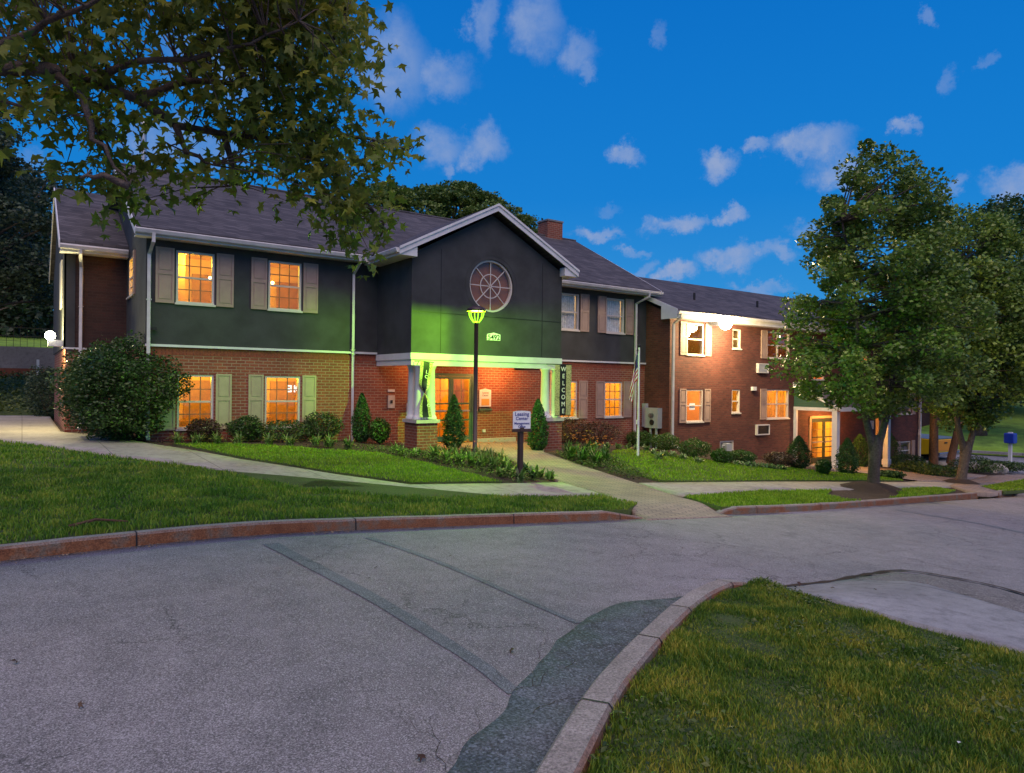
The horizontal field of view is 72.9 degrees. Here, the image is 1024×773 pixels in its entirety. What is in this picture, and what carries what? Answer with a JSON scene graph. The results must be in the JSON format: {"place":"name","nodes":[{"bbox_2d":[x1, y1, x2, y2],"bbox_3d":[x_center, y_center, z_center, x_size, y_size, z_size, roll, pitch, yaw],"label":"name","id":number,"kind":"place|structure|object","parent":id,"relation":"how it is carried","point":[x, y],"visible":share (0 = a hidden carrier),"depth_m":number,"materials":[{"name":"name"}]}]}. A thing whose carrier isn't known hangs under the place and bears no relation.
{"place":"outdoors","nodes":[
{"label":"outdoors","id":0,"kind":"place"},
{"bbox_2d":[0,371,53,418],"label":"grass bank","id":1,"kind":"structure","parent":0,"point":[17,412],"depth_m":29.52,"materials":[{"name":"green plant"}]},
{"bbox_2d":[0,104,53,307],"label":"drooping tree","id":2,"kind":"object","parent":1,"relation":"on","point":[30,267],"visible":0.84,"depth_m":28.65,"materials":[{"name":"green plant"}]},
{"bbox_2d":[0,346,62,368],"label":"retaining wall","id":3,"kind":"structure","parent":1,"relation":"on","point":[18,357],"depth_m":36.84,"materials":[{"name":"concrete"}]},
{"bbox_2d":[21,364,54,416],"bbox_3d":[-18.284,0.168,27.236,1.641,2.151,1.674,1,0,-35],"label":"driveway bush","id":4,"kind":"object","parent":1,"relation":"on","point":[44,407],"visible":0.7,"depth_m":26.88,"materials":[{"name":"green plant"}]},
{"bbox_2d":[0,330,144,347],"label":"lawn","id":5,"kind":"structure","parent":0,"point":[32,342],"depth_m":43.65,"materials":[{"name":"green plant"}]},
{"bbox_2d":[0,170,62,338],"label":"background tree","id":6,"kind":"object","parent":5,"relation":"on","point":[12,320],"visible":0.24,"depth_m":49.07,"materials":[{"name":"green plant"}]},
{"bbox_2d":[0,161,77,337],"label":"background tree","id":7,"kind":"object","parent":5,"relation":"on","point":[12,307],"visible":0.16,"depth_m":48.47,"materials":[{"name":"green plant"}]},
{"bbox_2d":[11,164,79,334],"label":"background tree","id":8,"kind":"object","parent":5,"relation":"on","point":[47,312],"visible":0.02,"depth_m":54.04,"materials":[{"name":"green plant"}]},
{"bbox_2d":[0,439,181,470],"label":"front lawn grass","id":9,"kind":"structure","parent":0,"point":[8,457],"depth_m":13.00,"materials":[{"name":"green plant"}]},
{"bbox_2d":[0,415,597,495],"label":"sidewalk","id":10,"kind":"structure","parent":0,"point":[38,430],"depth_m":14.23,"materials":[{"name":"concrete"}]},
{"bbox_2d":[0,443,637,543],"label":"lawn","id":11,"kind":"structure","parent":0,"point":[350,486],"depth_m":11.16,"materials":[{"name":"green plant"}]},
{"bbox_2d":[173,442,501,483],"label":"lawn","id":12,"kind":"structure","parent":0,"point":[356,474],"depth_m":14.32,"materials":[{"name":"green plant"}]},
{"bbox_2d":[9,422,1002,510],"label":"planting soil","id":13,"kind":"structure","parent":0,"point":[848,494],"depth_m":18.07,"materials":[{"name":"brown soil"}]},
{"bbox_2d":[62,335,133,434],"bbox_3d":[-10.876,-0.002,18.446,1.916,2.730,1.901,1,0,-35],"label":"round bush","id":14,"kind":"object","parent":13,"relation":"on","point":[99,347],"visible":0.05,"depth_m":18.15,"materials":[{"name":"green plant"}]},
{"bbox_2d":[45,330,194,439],"bbox_3d":[-9.773,0.000,17.403,3.257,2.836,3.187,1,0,-35],"label":"round bush","id":15,"kind":"object","parent":13,"relation":"on","point":[105,364],"visible":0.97,"depth_m":16.66,"materials":[{"name":"green plant"}]},
{"bbox_2d":[184,418,222,441],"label":"foundation shrub","id":16,"kind":"object","parent":13,"relation":"on","point":[196,425],"visible":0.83,"depth_m":17.52,"materials":[{"name":"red plant"}]},
{"bbox_2d":[0,0,426,280],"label":"maple tree","id":17,"kind":"object","parent":13,"relation":"on","point":[313,139],"visible":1,"depth_m":6.09,"materials":[{"name":"green plant"}]},
{"bbox_2d":[224,415,264,441],"bbox_3d":[-7.033,1.110,18.302,1.074,0.746,1.031,1,0,-35],"label":"foundation shrub","id":18,"kind":"object","parent":13,"relation":"on","point":[234,429],"visible":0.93,"depth_m":18.12,"materials":[{"name":"green plant"}]},
{"bbox_2d":[248,420,318,440],"bbox_3d":[-6.241,1.207,18.844,1.725,0.636,1.746,1,0,16],"label":"foundation shrub","id":19,"kind":"object","parent":13,"relation":"on","point":[281,423],"visible":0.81,"depth_m":18.63,"materials":[{"name":"green plant"}]},
{"bbox_2d":[300,410,344,439],"bbox_3d":[-5.328,1.111,19.491,1.326,0.879,1.347,1,0,-35],"label":"foundation shrub","id":20,"kind":"object","parent":13,"relation":"on","point":[315,423],"visible":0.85,"depth_m":19.32,"materials":[{"name":"green plant"}]},
{"bbox_2d":[350,393,371,442],"bbox_3d":[-4.372,0.910,20.197,0.698,1.486,0.694,1,0,-35],"label":"conical evergreen","id":21,"kind":"object","parent":13,"relation":"on","point":[360,406],"visible":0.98,"depth_m":20.07,"materials":[{"name":"green plant"}]},
{"bbox_2d":[367,416,390,443],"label":"foundation shrub","id":22,"kind":"object","parent":13,"relation":"on","point":[375,430],"visible":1,"depth_m":19.92,"materials":[{"name":"green plant"}]},
{"bbox_2d":[347,443,535,480],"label":"weeds","id":23,"kind":"object","parent":13,"relation":"on","point":[410,452],"visible":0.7,"depth_m":16.50,"materials":[{"name":"green plant"}]},
{"bbox_2d":[441,394,465,448],"bbox_3d":[-1.721,1.057,20.359,0.760,1.670,0.756,1,0,-35],"label":"conical evergreen","id":24,"kind":"object","parent":13,"relation":"on","point":[453,407],"visible":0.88,"depth_m":20.24,"materials":[{"name":"green plant"}]},
{"bbox_2d":[467,306,485,451],"bbox_3d":[-0.933,-0.072,17.769,0.500,4.002,0.500,1,0,-35],"label":"street lamp","id":25,"kind":"object","parent":13,"relation":"on","point":[478,309],"visible":0.94,"depth_m":17.72,"materials":[{"name":"brown metal"}]},
{"bbox_2d":[512,411,530,472],"bbox_3d":[0.190,1.313,15.125,0.450,1.572,0.159,1,0,-21],"label":"post sign","id":26,"kind":"object","parent":13,"relation":"on","point":[521,422],"visible":1,"depth_m":15.09,"materials":[{"name":"brown wood"}]},
{"bbox_2d":[525,398,549,450],"bbox_3d":[0.783,1.171,21.076,0.722,1.636,0.749,1,0,-12],"label":"conical evergreen","id":27,"kind":"object","parent":13,"relation":"on","point":[537,417],"visible":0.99,"depth_m":20.95,"materials":[{"name":"green plant"}]},
{"bbox_2d":[560,416,595,443],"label":"foundation shrub","id":28,"kind":"object","parent":13,"relation":"on","point":[568,434],"visible":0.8,"depth_m":24.54,"materials":[{"name":"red plant"}]},
{"bbox_2d":[574,420,623,443],"bbox_3d":[3.136,1.672,25.519,1.990,0.949,1.996,1,0,-35],"label":"foundation shrub","id":29,"kind":"object","parent":13,"relation":"on","point":[607,433],"visible":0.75,"depth_m":25.23,"materials":[{"name":"red plant"}]},
{"bbox_2d":[556,446,649,478],"bbox_3d":[2.301,2.070,19.600,1.963,0.433,5.420,1,0,-4],"label":"ground ivy","id":30,"kind":"object","parent":13,"relation":"on","point":[620,469],"visible":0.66,"depth_m":18.48,"materials":[{"name":"green plant"}]},
{"bbox_2d":[624,430,653,446],"bbox_3d":[4.915,2.014,26.814,1.188,0.695,1.136,1,0,-35],"label":"boxwood ball","id":31,"kind":"object","parent":13,"relation":"on","point":[645,440],"visible":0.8,"depth_m":26.59,"materials":[{"name":"green plant"}]},
{"bbox_2d":[650,432,680,450],"bbox_3d":[5.459,1.977,24.685,1.080,0.731,1.110,1,0,-35],"label":"boxwood ball","id":32,"kind":"object","parent":13,"relation":"on","point":[662,444],"visible":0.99,"depth_m":24.50,"materials":[{"name":"green plant"}]},
{"bbox_2d":[675,437,712,457],"bbox_3d":[6.151,2.074,23.403,1.224,0.742,1.248,1,0,-35],"label":"boxwood ball","id":33,"kind":"object","parent":13,"relation":"on","point":[686,450],"visible":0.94,"depth_m":23.21,"materials":[{"name":"green plant"}]},
{"bbox_2d":[709,448,732,462],"bbox_3d":[6.903,2.285,22.822,0.783,0.550,0.770,1,0,-35],"label":"boxwood ball","id":34,"kind":"object","parent":13,"relation":"on","point":[725,456],"visible":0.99,"depth_m":22.66,"materials":[{"name":"green plant"}]},
{"bbox_2d":[729,449,756,462],"bbox_3d":[7.709,2.376,23.370,1.085,0.558,1.055,1,0,-35],"label":"boxwood ball","id":35,"kind":"object","parent":13,"relation":"on","point":[747,456],"visible":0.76,"depth_m":23.11,"materials":[{"name":"green plant"}]},
{"bbox_2d":[762,450,796,466],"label":"foundation shrub","id":36,"kind":"object","parent":13,"relation":"on","point":[773,455],"visible":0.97,"depth_m":24.59,"materials":[{"name":"red plant"}]},
{"bbox_2d":[784,435,813,468],"bbox_3d":[10.366,2.372,25.084,0.982,1.243,1.033,1,0,-35],"label":"conical evergreen","id":37,"kind":"object","parent":13,"relation":"on","point":[799,451],"visible":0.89,"depth_m":24.91,"materials":[{"name":"green plant"}]},
{"bbox_2d":[814,459,832,474],"bbox_3d":[10.641,2.759,23.667,0.563,0.584,0.571,1,0,-35],"label":"boxwood ball","id":38,"kind":"object","parent":13,"relation":"on","point":[823,466],"visible":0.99,"depth_m":23.54,"materials":[{"name":"green plant"}]},
{"bbox_2d":[833,438,860,473],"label":"conical evergreen","id":39,"kind":"object","parent":13,"relation":"on","point":[840,456],"visible":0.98,"depth_m":25.34,"materials":[{"name":"green plant"}]},
{"bbox_2d":[849,434,867,466],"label":"conical evergreen","id":40,"kind":"object","parent":13,"relation":"on","point":[863,444],"visible":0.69,"depth_m":32.55,"materials":[{"name":"green plant"}]},
{"bbox_2d":[880,433,906,467],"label":"conical evergreen","id":41,"kind":"object","parent":13,"relation":"on","point":[893,439],"visible":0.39,"depth_m":33.37,"materials":[{"name":"green plant"}]},
{"bbox_2d":[891,460,939,472],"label":"spreading shrub","id":42,"kind":"object","parent":13,"relation":"on","point":[903,465],"visible":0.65,"depth_m":31.59,"materials":[{"name":"green plant"}]},
{"bbox_2d":[872,322,974,470],"bbox_3d":[20.028,-0.881,33.001,5.626,10.351,4.291,1,0,-11],"label":"pear tree","id":43,"kind":"object","parent":13,"relation":"on","point":[933,443],"visible":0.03,"depth_m":32.72,"materials":[{"name":"brown plant"}]},
{"bbox_2d":[910,464,968,477],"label":"spreading shrub","id":44,"kind":"object","parent":13,"relation":"on","point":[947,471],"visible":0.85,"depth_m":30.11,"materials":[{"name":"green plant"}]},
{"bbox_2d":[942,478,979,484],"bbox_3d":[17.766,3.777,27.404,2.538,0.290,1.666,1,0,-35],"label":"mulch ring","id":45,"kind":"object","parent":13,"relation":"on","point":[959,481],"visible":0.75,"depth_m":26.97,"materials":[{"name":"brown soil"}]},
{"bbox_2d":[870,203,1023,479],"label":"pear tree","id":46,"kind":"object","parent":45,"relation":"on","point":[1001,283],"visible":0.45,"depth_m":26.09,"materials":[{"name":"green plant"}]},
{"bbox_2d":[946,321,998,465],"bbox_3d":[23.948,-0.359,37.308,4.482,9.891,5.068,1,0,33],"label":"pear tree","id":47,"kind":"object","parent":13,"relation":"on","point":[953,448],"visible":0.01,"depth_m":36.41,"materials":[{"name":"brown plant"}]},
{"bbox_2d":[948,455,1005,472],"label":"spreading shrub","id":48,"kind":"object","parent":13,"relation":"on","point":[987,462],"visible":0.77,"depth_m":34.60,"materials":[{"name":"green plant"}]},
{"bbox_2d":[0,473,1023,772],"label":"road","id":49,"kind":"structure","parent":0,"point":[234,655],"depth_m":5.17,"materials":[{"name":"grey asphalt"}]},
{"bbox_2d":[0,510,642,560],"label":"kerb","id":50,"kind":"structure","parent":49,"relation":"on","point":[47,547],"depth_m":8.04,"materials":[{"name":"red"}]},
{"bbox_2d":[263,543,515,693],"bbox_3d":[-1.256,1.728,5.767,0.235,0.015,4.421,1,0,-37],"label":"sealed seam","id":51,"kind":"object","parent":49,"relation":"on","point":[505,684],"visible":1,"depth_m":5.23,"materials":[{"name":"asphalt"}]},
{"bbox_2d":[365,537,580,622],"bbox_3d":[-0.554,1.809,6.822,0.189,0.021,3.591,1,0,-39],"label":"sealed seam","id":52,"kind":"object","parent":49,"relation":"on","point":[481,580],"visible":1,"depth_m":6.57,"materials":[{"name":"asphalt"}]},
{"bbox_2d":[0,496,979,562],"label":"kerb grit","id":53,"kind":"object","parent":49,"relation":"on","point":[432,527],"visible":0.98,"depth_m":8.64,"materials":[{"name":"grey gravel"}]},
{"bbox_2d":[447,596,682,772],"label":"asphalt patch","id":54,"kind":"object","parent":49,"relation":"on","point":[517,735],"visible":0.48,"depth_m":4.00,"materials":[{"name":"grey asphalt"}]},
{"bbox_2d":[176,540,1012,769],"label":"road cracks","id":55,"kind":"object","parent":49,"relation":"on","point":[574,661],"visible":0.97,"depth_m":4.43,"materials":[{"name":"black asphalt"}]},
{"bbox_2d":[535,579,746,772],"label":"kerb","id":56,"kind":"structure","parent":49,"relation":"on","point":[577,740],"depth_m":3.76,"materials":[{"name":"grey concrete"}]},
{"bbox_2d":[716,492,978,513],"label":"kerb","id":57,"kind":"structure","parent":49,"relation":"on","point":[750,509],"depth_m":15.56,"materials":[{"name":"brown"}]},
{"bbox_2d":[784,579,1023,655],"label":"concrete ramp","id":58,"kind":"structure","parent":49,"relation":"on","point":[929,607],"depth_m":6.21,"materials":[{"name":"grey concrete"}]},
{"bbox_2d":[784,569,1023,593],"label":"road joint","id":59,"kind":"object","parent":49,"relation":"on","point":[851,576],"visible":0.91,"depth_m":7.97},
{"bbox_2d":[921,434,958,455],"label":"pickup truck","id":60,"kind":"object","parent":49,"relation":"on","point":[944,442],"visible":0.09,"depth_m":42.80,"materials":[{"name":"yellow paint"}]},
{"bbox_2d":[0,0,1023,309],"label":"sky","id":61,"kind":"structure","parent":0,"point":[695,142],"materials":[{"name":"blue"}]},
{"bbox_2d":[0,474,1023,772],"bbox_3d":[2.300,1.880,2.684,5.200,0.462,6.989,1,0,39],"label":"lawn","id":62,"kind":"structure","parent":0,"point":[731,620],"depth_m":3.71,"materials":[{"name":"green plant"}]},
{"bbox_2d":[398,441,731,519],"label":"brick walk","id":63,"kind":"structure","parent":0,"point":[653,504],"depth_m":15.16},
{"bbox_2d":[608,448,903,481],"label":"lawn","id":64,"kind":"structure","parent":0,"point":[715,480],"depth_m":20.17,"materials":[{"name":"green plant"}]},
{"bbox_2d":[636,344,640,454],"bbox_3d":[3.943,0.426,21.692,0.152,3.507,0.110,1,0,-35],"label":"flagpole","id":65,"kind":"object","parent":64,"relation":"on","point":[638,401],"visible":0.98,"depth_m":21.68,"materials":[{"name":"white metal"}]},
{"bbox_2d":[629,353,637,401],"bbox_3d":[3.805,-0.285,21.674,0.251,1.558,0.107,1,0,2],"label":"flag","id":66,"kind":"object","parent":65,"relation":"hanging from","point":[635,376],"visible":1,"depth_m":21.67,"materials":[{"name":"fabric"}]},
{"bbox_2d":[684,488,860,509],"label":"verge grass","id":67,"kind":"structure","parent":0,"point":[791,496],"depth_m":15.30,"materials":[{"name":"green plant"}]},
{"bbox_2d":[639,474,1012,496],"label":"sidewalk","id":68,"kind":"structure","parent":0,"point":[681,489],"depth_m":17.91,"materials":[{"name":"concrete"}]},
{"bbox_2d":[809,463,986,481],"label":"brick patio","id":69,"kind":"structure","parent":0,"point":[913,476],"depth_m":29.30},
{"bbox_2d":[889,486,955,497],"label":"lawn","id":70,"kind":"structure","parent":0,"point":[930,494],"depth_m":20.70,"materials":[{"name":"green plant"}]},
{"bbox_2d":[840,481,903,494],"bbox_3d":[10.704,3.012,20.629,3.089,0.374,1.983,1,0,-35],"label":"mulch ring","id":71,"kind":"object","parent":70,"relation":"on","point":[869,487],"visible":0.84,"depth_m":20.04,"materials":[{"name":"brown soil"}]},
{"bbox_2d":[765,138,1000,482],"bbox_3d":[10.800,-2.050,20.633,5.886,10.673,6.042,1,0,-35],"label":"pear tree","id":72,"kind":"object","parent":71,"relation":"on","point":[907,215],"visible":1,"depth_m":19.78,"materials":[{"name":"green plant"}]},
{"bbox_2d":[921,397,1023,456],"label":"lawn","id":73,"kind":"structure","parent":0,"point":[993,440],"depth_m":51.84,"materials":[{"name":"green plant"}]},
{"bbox_2d":[961,192,1023,435],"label":"background tree","id":74,"kind":"object","parent":73,"relation":"on","point":[1018,208],"visible":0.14,"depth_m":50.33,"materials":[{"name":"green plant"}]},
{"bbox_2d":[921,454,1023,473],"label":"parking lot","id":75,"kind":"structure","parent":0,"point":[991,457],"depth_m":43.39,"materials":[{"name":"grey asphalt"}]},
{"bbox_2d":[1004,432,1016,461],"bbox_3d":[28.691,3.648,39.926,0.480,2.043,0.520,1,0,-35],"label":"blue box post","id":76,"kind":"object","parent":75,"relation":"on","point":[1010,438],"visible":0.94,"depth_m":39.83,"materials":[{"name":"plastic"}]},
{"bbox_2d":[950,474,1023,496],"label":"sidewalk","id":77,"kind":"structure","parent":0,"point":[980,490],"depth_m":26.33,"materials":[{"name":"grey concrete"}]},
{"bbox_2d":[982,478,1023,494],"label":"verge grass","id":78,"kind":"structure","parent":0,"point":[1010,484],"depth_m":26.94,"materials":[{"name":"green plant"}]},
{"bbox_3d":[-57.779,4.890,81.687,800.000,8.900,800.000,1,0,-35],"label":"ground","id":79,"kind":"structure","parent":0,"visible":0},
{"bbox_2d":[45,121,663,449],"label":"office building","id":80,"kind":"structure","parent":79,"relation":"on","point":[263,316],"depth_m":20.24,"materials":[{"name":"red brick"}]},
{"bbox_2d":[126,250,184,300],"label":"window","id":81,"kind":"structure","parent":80,"relation":"in","point":[181,257],"depth_m":19.39,"materials":[{"name":"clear glass"}]},
{"bbox_2d":[155,246,233,307],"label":"window","id":82,"kind":"structure","parent":80,"relation":"in","point":[199,289],"depth_m":18.27,"materials":[{"name":"clear glass"}]},
{"bbox_2d":[158,373,231,430],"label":"window","id":83,"kind":"structure","parent":80,"relation":"in","point":[199,403],"depth_m":18.44,"materials":[{"name":"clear glass"}]},
{"bbox_2d":[248,374,315,427],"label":"window","id":84,"kind":"structure","parent":80,"relation":"in","point":[283,404],"depth_m":19.73,"materials":[{"name":"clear glass"}]},
{"bbox_2d":[251,257,317,312],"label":"window","id":85,"kind":"structure","parent":80,"relation":"in","point":[284,295],"depth_m":19.63,"materials":[{"name":"clear glass"}]},
{"bbox_2d":[417,361,433,416],"bbox_3d":[-2.408,0.068,19.037,0.541,1.554,0.296,1,0,-11],"label":"twisted banner","id":86,"kind":"object","parent":80,"relation":"attached to","point":[426,367],"visible":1,"depth_m":19.05,"materials":[{"name":"green fabric"}]},
{"bbox_2d":[435,376,450,441],"bbox_3d":[-2.295,0.728,22.277,0.786,2.125,0.142,1,0,-35],"label":"door","id":87,"kind":"structure","parent":80,"relation":"in","point":[436,377],"depth_m":22.34,"materials":[{"name":"brown wood"}]},
{"bbox_2d":[451,376,471,440],"bbox_3d":[-1.647,0.734,22.735,0.786,2.125,0.142,1,0,-35],"label":"door","id":88,"kind":"structure","parent":80,"relation":"in","point":[452,377],"depth_m":22.92,"materials":[{"name":"brown wood"}]},
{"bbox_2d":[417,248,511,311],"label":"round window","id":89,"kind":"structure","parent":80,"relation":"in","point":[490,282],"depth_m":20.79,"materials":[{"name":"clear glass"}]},
{"bbox_2d":[553,364,571,415],"bbox_3d":[1.511,0.103,21.857,0.914,1.634,0.172,1,0,-23],"label":"welcome banner","id":90,"kind":"object","parent":80,"relation":"attached to","point":[562,389],"visible":1,"depth_m":21.89,"materials":[{"name":"green fabric"}]},
{"bbox_2d":[561,380,587,419],"bbox_3d":[2.182,0.488,25.482,1.428,1.425,0.190,1,0,-35],"label":"window","id":91,"kind":"structure","parent":80,"relation":"in","point":[582,385],"depth_m":25.64,"materials":[{"name":"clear glass"}]},
{"bbox_2d":[561,293,589,331],"bbox_3d":[2.225,-2.718,25.442,1.428,1.400,0.240,1,0,-35],"label":"window","id":92,"kind":"structure","parent":80,"relation":"in","point":[569,313],"depth_m":25.53,"materials":[{"name":"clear glass"}]},
{"bbox_2d":[560,381,631,417],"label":"window","id":93,"kind":"structure","parent":80,"relation":"in","point":[611,392],"depth_m":26.96,"materials":[{"name":"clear glass"}]},
{"bbox_2d":[574,296,633,334],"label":"window","id":94,"kind":"structure","parent":80,"relation":"in","point":[614,308],"depth_m":26.80,"materials":[{"name":"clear glass"}]},
{"bbox_2d":[366,180,542,232],"bbox_3d":[-2.824,-5.995,41.999,16.504,14.416,7.952,1,0,-35],"label":"locust tree","id":95,"kind":"object","parent":79,"relation":"on","point":[469,198],"visible":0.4,"depth_m":39.17,"materials":[{"name":"green plant"}]},
{"bbox_2d":[638,277,921,467],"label":"apartment building","id":96,"kind":"structure","parent":79,"relation":"on","point":[709,352],"depth_m":29.26,"materials":[{"name":"brick"}]},
{"bbox_2d":[679,389,710,422],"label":"window","id":97,"kind":"structure","parent":96,"relation":"in","point":[686,396],"depth_m":27.74,"materials":[{"name":"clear glass"}]},
{"bbox_2d":[680,321,711,356],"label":"window","id":98,"kind":"structure","parent":96,"relation":"in","point":[691,334],"depth_m":27.74,"materials":[{"name":"clear glass"}]},
{"bbox_2d":[731,389,740,413],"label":"window","id":99,"kind":"structure","parent":96,"relation":"in","point":[735,392],"depth_m":29.09,"materials":[{"name":"clear glass"}]},
{"bbox_2d":[760,389,789,419],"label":"window","id":100,"kind":"structure","parent":96,"relation":"in","point":[774,403],"depth_m":30.63,"materials":[{"name":"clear glass"}]},
{"bbox_2d":[761,330,789,359],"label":"window","id":101,"kind":"structure","parent":96,"relation":"in","point":[767,350],"depth_m":31.09,"materials":[{"name":"clear glass"}]},
{"bbox_2d":[811,420,824,462],"bbox_3d":[14.318,2.593,32.448,1.087,2.019,0.142,1,0,-35],"label":"door","id":102,"kind":"structure","parent":96,"relation":"in","point":[813,460],"depth_m":32.53,"materials":[{"name":"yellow wood"}]},
{"bbox_2d":[896,440,914,460],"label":"window","id":103,"kind":"structure","parent":96,"relation":"in","point":[905,445],"depth_m":37.65,"materials":[{"name":"clear glass"}]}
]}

